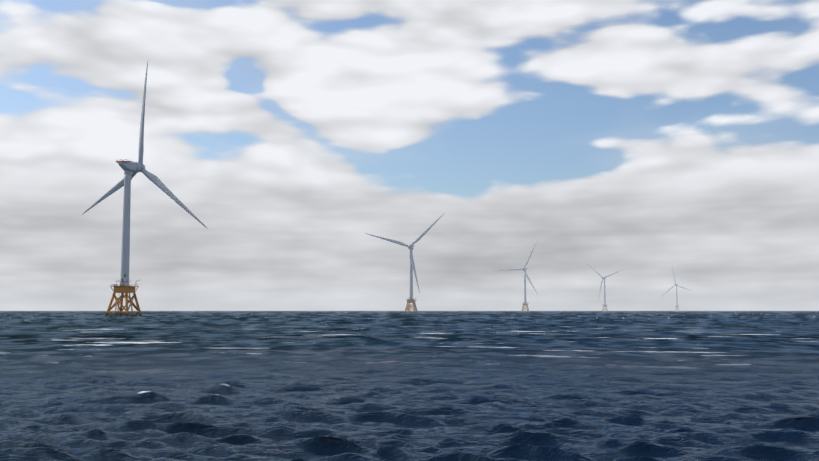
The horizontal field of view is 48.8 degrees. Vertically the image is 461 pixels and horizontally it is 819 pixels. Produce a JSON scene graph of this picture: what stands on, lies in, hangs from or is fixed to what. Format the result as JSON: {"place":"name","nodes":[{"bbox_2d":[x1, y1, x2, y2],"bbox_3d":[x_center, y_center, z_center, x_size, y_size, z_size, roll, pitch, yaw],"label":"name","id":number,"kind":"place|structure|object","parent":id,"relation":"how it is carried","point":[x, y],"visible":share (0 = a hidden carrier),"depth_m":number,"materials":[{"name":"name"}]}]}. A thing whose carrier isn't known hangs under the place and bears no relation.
{"place":"outdoors","nodes":[
{"label":"outdoors","id":0,"kind":"place"},
{"bbox_2d":[0,311,818,460],"bbox_3d":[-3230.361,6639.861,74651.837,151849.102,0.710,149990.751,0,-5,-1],"label":"sea","id":1,"kind":"structure","parent":0,"point":[428,386],"depth_m":43.37,"materials":[{"name":"liquid"}]},
{"bbox_2d":[82,61,207,315],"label":"turbine","id":2,"kind":"object","parent":1,"relation":"in","point":[131,169],"visible":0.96,"depth_m":603.22,"materials":[{"name":"metal"}]},
{"bbox_2d":[365,215,442,312],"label":"turbine","id":3,"kind":"object","parent":1,"relation":"in","point":[412,269],"visible":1,"depth_m":1372.87,"materials":[{"name":"metal"}]},
{"bbox_2d":[497,244,536,311],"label":"turbine","id":4,"kind":"object","parent":1,"relation":"in","point":[524,269],"visible":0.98,"depth_m":2115.89,"materials":[{"name":"metal"}]},
{"bbox_2d":[589,265,622,311],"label":"turbine","id":5,"kind":"object","parent":1,"relation":"in","point":[604,304],"visible":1,"depth_m":2682.50,"materials":[{"name":"metal"}]},
{"bbox_2d":[661,267,691,311],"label":"turbine","id":6,"kind":"object","parent":1,"relation":"in","point":[677,305],"visible":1,"depth_m":3384.11,"materials":[{"name":"metal"}]},
{"bbox_2d":[0,0,818,310],"label":"sky","id":7,"kind":"structure","parent":0,"point":[645,139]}
]}

